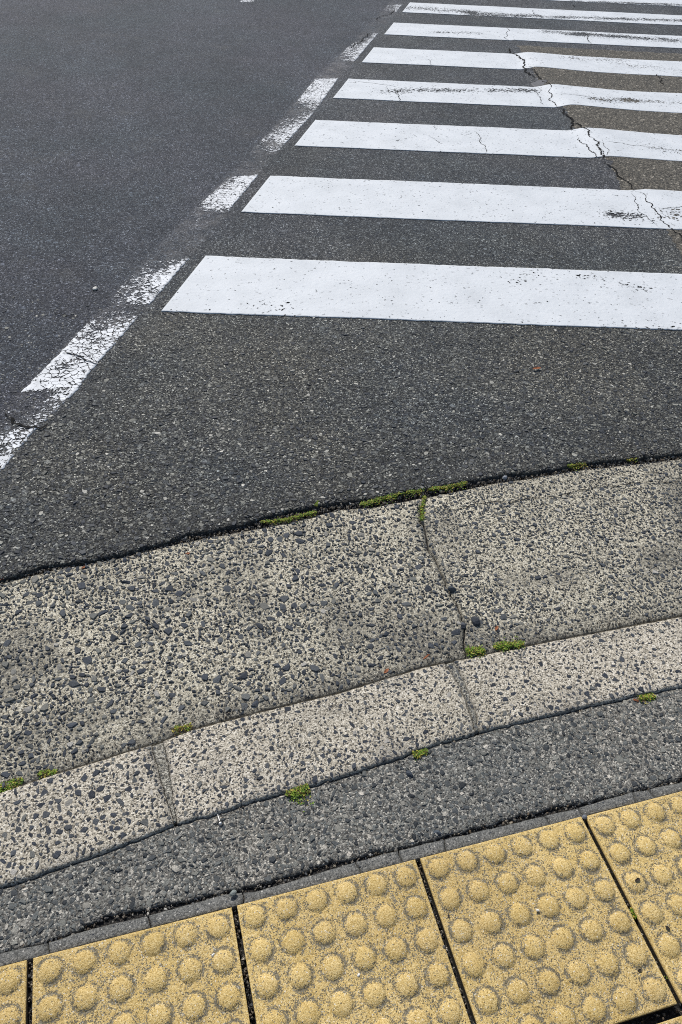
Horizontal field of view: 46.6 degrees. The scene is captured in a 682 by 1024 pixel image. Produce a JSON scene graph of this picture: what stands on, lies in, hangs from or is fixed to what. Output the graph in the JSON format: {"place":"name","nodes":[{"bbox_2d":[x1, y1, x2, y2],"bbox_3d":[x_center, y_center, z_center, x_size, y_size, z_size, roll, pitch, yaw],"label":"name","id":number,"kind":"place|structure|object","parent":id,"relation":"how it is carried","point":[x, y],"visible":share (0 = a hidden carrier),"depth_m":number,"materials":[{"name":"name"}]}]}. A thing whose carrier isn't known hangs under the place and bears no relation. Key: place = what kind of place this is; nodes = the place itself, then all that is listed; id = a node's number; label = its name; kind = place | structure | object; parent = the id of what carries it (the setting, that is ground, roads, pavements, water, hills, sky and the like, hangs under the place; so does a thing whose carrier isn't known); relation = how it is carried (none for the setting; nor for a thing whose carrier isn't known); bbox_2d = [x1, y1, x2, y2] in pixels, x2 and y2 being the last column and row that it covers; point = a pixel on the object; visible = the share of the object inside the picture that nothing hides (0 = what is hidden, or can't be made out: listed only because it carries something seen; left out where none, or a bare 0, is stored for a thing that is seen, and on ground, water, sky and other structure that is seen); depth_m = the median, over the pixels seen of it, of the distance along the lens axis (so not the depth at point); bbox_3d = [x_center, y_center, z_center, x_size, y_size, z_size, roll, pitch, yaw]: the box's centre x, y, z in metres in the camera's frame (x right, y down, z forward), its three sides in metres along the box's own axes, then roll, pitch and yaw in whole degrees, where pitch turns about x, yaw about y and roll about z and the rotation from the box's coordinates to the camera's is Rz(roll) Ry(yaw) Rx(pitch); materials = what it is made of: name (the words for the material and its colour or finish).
{"place":"outdoors","nodes":[
{"label":"outdoors","id":0,"kind":"place"},
{"bbox_2d":[0,0,681,583],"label":"road","id":1,"kind":"structure","parent":0,"point":[134,134],"depth_m":2.91,"materials":[{"name":"grey asphalt"}]},
{"bbox_2d":[0,4,401,468],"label":"boundary line","id":2,"kind":"object","parent":1,"relation":"on","point":[67,357],"visible":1,"depth_m":2.55,"materials":[{"name":"white paint"}]},
{"bbox_2d":[260,510,316,524],"bbox_3d":[-0.128,0.012,1.932,0.145,0.008,0.050,-9,43,-13],"label":"moss clump","id":3,"kind":"object","parent":1,"relation":"on","point":[291,518],"visible":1,"depth_m":1.93,"materials":[{"name":"green plant"}]},
{"bbox_2d":[161,256,681,329],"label":"crosswalk stripe","id":4,"kind":"object","parent":1,"relation":"on","point":[504,300],"visible":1,"depth_m":2.83,"materials":[{"name":"white paint"}]},
{"bbox_2d":[427,481,467,492],"bbox_3d":[0.277,-0.066,2.043,0.115,0.008,0.045,-14,45,-18],"label":"moss clump","id":5,"kind":"object","parent":1,"relation":"on","point":[450,486],"visible":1,"depth_m":2.04,"materials":[{"name":"green plant"}]},
{"bbox_2d":[241,176,681,229],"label":"crosswalk stripe","id":6,"kind":"object","parent":1,"relation":"on","point":[504,205],"visible":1,"depth_m":3.49,"materials":[{"name":"white paint"}]},
{"bbox_2d":[295,120,681,160],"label":"crosswalk stripe","id":7,"kind":"object","parent":1,"relation":"on","point":[413,137],"visible":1,"depth_m":4.14,"materials":[{"name":"white paint"}]},
{"bbox_2d":[333,79,681,112],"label":"crosswalk stripe","id":8,"kind":"object","parent":1,"relation":"on","point":[351,89],"visible":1,"depth_m":4.79,"materials":[{"name":"white paint"}]},
{"bbox_2d":[362,47,681,76],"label":"crosswalk stripe","id":9,"kind":"object","parent":1,"relation":"on","point":[437,57],"visible":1,"depth_m":5.45,"materials":[{"name":"white paint"}]},
{"bbox_2d":[384,23,681,47],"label":"crosswalk stripe","id":10,"kind":"object","parent":1,"relation":"on","point":[407,29],"visible":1,"depth_m":6.10,"materials":[{"name":"white paint"}]},
{"bbox_2d":[403,2,681,24],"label":"crosswalk stripe","id":11,"kind":"object","parent":1,"relation":"on","point":[550,13],"visible":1,"depth_m":6.80,"materials":[{"name":"white paint"}]},
{"bbox_2d":[567,462,588,470],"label":"moss clump","id":12,"kind":"object","parent":1,"relation":"on","point":[571,465],"visible":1,"depth_m":2.13,"materials":[{"name":"green plant"}]},
{"bbox_2d":[552,0,681,6],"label":"crosswalk stripe","id":13,"kind":"object","parent":1,"relation":"on","point":[658,1],"visible":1,"depth_m":7.39,"materials":[{"name":"white paint"}]},
{"bbox_2d":[0,688,681,953],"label":"pavement","id":14,"kind":"structure","parent":0,"point":[495,777],"depth_m":1.38,"materials":[{"name":"grey asphalt"}]},
{"bbox_2d":[217,815,223,825],"bbox_3d":[-0.209,0.530,1.361,0.011,0.008,0.023,-9,43,-13],"label":"screw","id":15,"kind":"object","parent":14,"relation":"on","point":[220,823],"visible":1,"depth_m":1.36,"materials":[{"name":"metal"}]},
{"bbox_2d":[285,783,314,811],"bbox_3d":[-0.076,0.497,1.403,0.049,0.008,0.086,-9,43,-13],"label":"moss clump","id":16,"kind":"object","parent":14,"relation":"on","point":[293,792],"visible":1,"depth_m":1.40,"materials":[{"name":"green plant"}]},
{"bbox_2d":[406,770,412,777],"bbox_3d":[0.124,0.478,1.440,0.010,0.012,0.016,-22,48,-26],"label":"pebble","id":17,"kind":"object","parent":14,"relation":"on","point":[409,773],"visible":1,"depth_m":1.44,"materials":[{"name":"stone"}]},
{"bbox_2d":[412,748,428,760],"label":"moss clump","id":18,"kind":"object","parent":14,"relation":"on","point":[417,754],"visible":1,"depth_m":1.47,"materials":[{"name":"green plant"}]},
{"bbox_2d":[637,692,656,703],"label":"moss clump","id":19,"kind":"object","parent":14,"relation":"on","point":[646,696],"visible":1,"depth_m":1.58,"materials":[{"name":"green plant"}]},
{"bbox_2d":[10,458,681,1023],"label":"ground","id":20,"kind":"structure","parent":0,"point":[652,1018],"depth_m":1.28,"materials":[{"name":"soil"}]},
{"bbox_2d":[0,960,28,1023],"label":"tactile tile","id":21,"kind":"object","parent":20,"relation":"on","point":[14,981],"visible":0.99,"depth_m":1.15,"materials":[{"name":"yellow concrete"}]},
{"bbox_2d":[0,745,173,888],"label":"kerb stone","id":22,"kind":"object","parent":20,"relation":"on","point":[58,821],"visible":1,"depth_m":1.35,"materials":[{"name":"concrete"}]},
{"bbox_2d":[32,907,249,1023],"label":"tactile tile","id":23,"kind":"object","parent":20,"relation":"on","point":[174,973],"visible":1,"depth_m":1.17,"materials":[{"name":"yellow concrete"}]},
{"bbox_2d":[152,743,176,824],"bbox_3d":[-0.310,0.492,1.420,0.021,0.037,0.158,-14,45,-18],"label":"mortar joint","id":24,"kind":"object","parent":20,"relation":"on","point":[160,756],"visible":0.98,"depth_m":1.42,"materials":[{"name":"concrete"}]},
{"bbox_2d":[0,499,464,789],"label":"gutter slab","id":25,"kind":"structure","parent":20,"relation":"on","point":[384,560],"depth_m":1.67,"materials":[{"name":"concrete"}]},
{"bbox_2d":[0,776,23,792],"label":"moss clump","id":26,"kind":"object","parent":25,"relation":"on","point":[14,784],"visible":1,"depth_m":1.39,"materials":[{"name":"green plant"}]},
{"bbox_2d":[37,769,56,778],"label":"moss clump","id":27,"kind":"object","parent":25,"relation":"on","point":[45,773],"visible":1,"depth_m":1.41,"materials":[{"name":"green plant"}]},
{"bbox_2d":[171,722,192,735],"bbox_3d":[-0.299,0.405,1.492,0.042,0.008,0.044,3,42,0],"label":"moss clump","id":28,"kind":"object","parent":25,"relation":"on","point":[186,726],"visible":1,"depth_m":1.49,"materials":[{"name":"green plant"}]},
{"bbox_2d":[163,664,474,825],"bbox_3d":[-0.032,0.436,1.502,0.587,0.047,0.177,-12,44,-16],"label":"kerb stone","id":29,"kind":"object","parent":20,"relation":"on","point":[222,767],"visible":1,"depth_m":1.48,"materials":[{"name":"concrete"}]},
{"bbox_2d":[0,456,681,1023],"bbox_3d":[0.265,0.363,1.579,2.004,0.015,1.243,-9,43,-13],"label":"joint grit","id":30,"kind":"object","parent":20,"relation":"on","point":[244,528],"visible":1,"depth_m":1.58,"materials":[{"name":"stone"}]},
{"bbox_2d":[359,488,424,507],"bbox_3d":[0.130,-0.043,2.008,0.182,0.008,0.065,-9,43,-13],"label":"moss clump","id":31,"kind":"object","parent":30,"relation":"on","point":[413,492],"visible":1,"depth_m":2.00,"materials":[{"name":"green plant"}]},
{"bbox_2d":[0,782,681,966],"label":"mortar strip","id":32,"kind":"object","parent":20,"relation":"on","point":[226,901],"visible":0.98,"depth_m":1.29,"materials":[{"name":"concrete"}]},
{"bbox_2d":[229,890,236,895],"bbox_3d":[-0.172,0.609,1.263,0.012,0.006,0.009,-23,48,-26],"label":"pebble","id":33,"kind":"object","parent":32,"relation":"on","point":[233,892],"visible":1,"depth_m":1.26,"materials":[{"name":"stone"}]},
{"bbox_2d":[237,860,470,1023],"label":"tactile tile","id":34,"kind":"object","parent":20,"relation":"on","point":[311,952],"visible":1,"depth_m":1.20,"materials":[{"name":"yellow concrete"}]},
{"bbox_2d":[445,662,478,733],"bbox_3d":[0.245,0.377,1.581,0.024,0.038,0.163,-9,43,-13],"label":"mortar joint","id":35,"kind":"object","parent":20,"relation":"on","point":[452,668],"visible":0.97,"depth_m":1.58,"materials":[{"name":"concrete"}]},
{"bbox_2d":[419,817,676,1023],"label":"tactile tile","id":36,"kind":"object","parent":20,"relation":"on","point":[575,949],"visible":0.99,"depth_m":1.23,"materials":[{"name":"yellow concrete"}]},
{"bbox_2d":[421,458,681,658],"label":"gutter slab","id":37,"kind":"structure","parent":20,"relation":"on","point":[579,514],"depth_m":1.89,"materials":[{"name":"concrete"}]},
{"bbox_2d":[416,495,426,520],"bbox_3d":[0.203,-0.011,1.978,0.024,0.008,0.096,9,42,6],"label":"moss clump","id":38,"kind":"object","parent":37,"relation":"on","point":[422,509],"visible":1,"depth_m":1.97,"materials":[{"name":"green plant"}]},
{"bbox_2d":[448,586,455,592],"bbox_3d":[0.250,0.174,1.780,0.019,0.019,0.014,12,43,10],"label":"pebble","id":39,"kind":"object","parent":37,"relation":"on","point":[451,589],"visible":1,"depth_m":1.77,"materials":[{"name":"stone"}]},
{"bbox_2d":[465,645,485,658],"bbox_3d":[0.279,0.288,1.650,0.045,0.008,0.046,-9,43,-13],"label":"moss clump","id":40,"kind":"object","parent":37,"relation":"on","point":[470,650],"visible":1,"depth_m":1.65,"materials":[{"name":"green plant"}]},
{"bbox_2d":[471,616,479,625],"bbox_3d":[0.291,0.237,1.713,0.018,0.020,0.026,-17,46,-21],"label":"pebble","id":41,"kind":"object","parent":37,"relation":"on","point":[475,620],"visible":1,"depth_m":1.71,"materials":[{"name":"stone"}]},
{"bbox_2d":[493,635,525,652],"bbox_3d":[0.353,0.280,1.664,0.073,0.008,0.049,-9,43,-13],"label":"moss clump","id":42,"kind":"object","parent":37,"relation":"on","point":[504,645],"visible":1,"depth_m":1.66,"materials":[{"name":"green plant"}]},
{"bbox_2d":[454,617,681,733],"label":"kerb stone","id":43,"kind":"object","parent":20,"relation":"on","point":[510,688],"visible":1,"depth_m":1.62,"materials":[{"name":"concrete"}]},
{"bbox_2d":[584,791,681,1005],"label":"tactile tile","id":44,"kind":"object","parent":20,"relation":"on","point":[642,840],"visible":0.98,"depth_m":1.32,"materials":[{"name":"yellow concrete"}]},
{"bbox_2d":[629,907,636,918],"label":"moss clump","id":45,"kind":"object","parent":20,"relation":"on","point":[631,911],"visible":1,"depth_m":1.27,"materials":[{"name":"green plant"}]},
{"bbox_2d":[658,1016,681,1023],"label":"tactile tile","id":46,"kind":"object","parent":20,"relation":"on","point":[677,1020],"visible":1,"depth_m":1.15,"materials":[{"name":"yellow concrete"}]}
]}

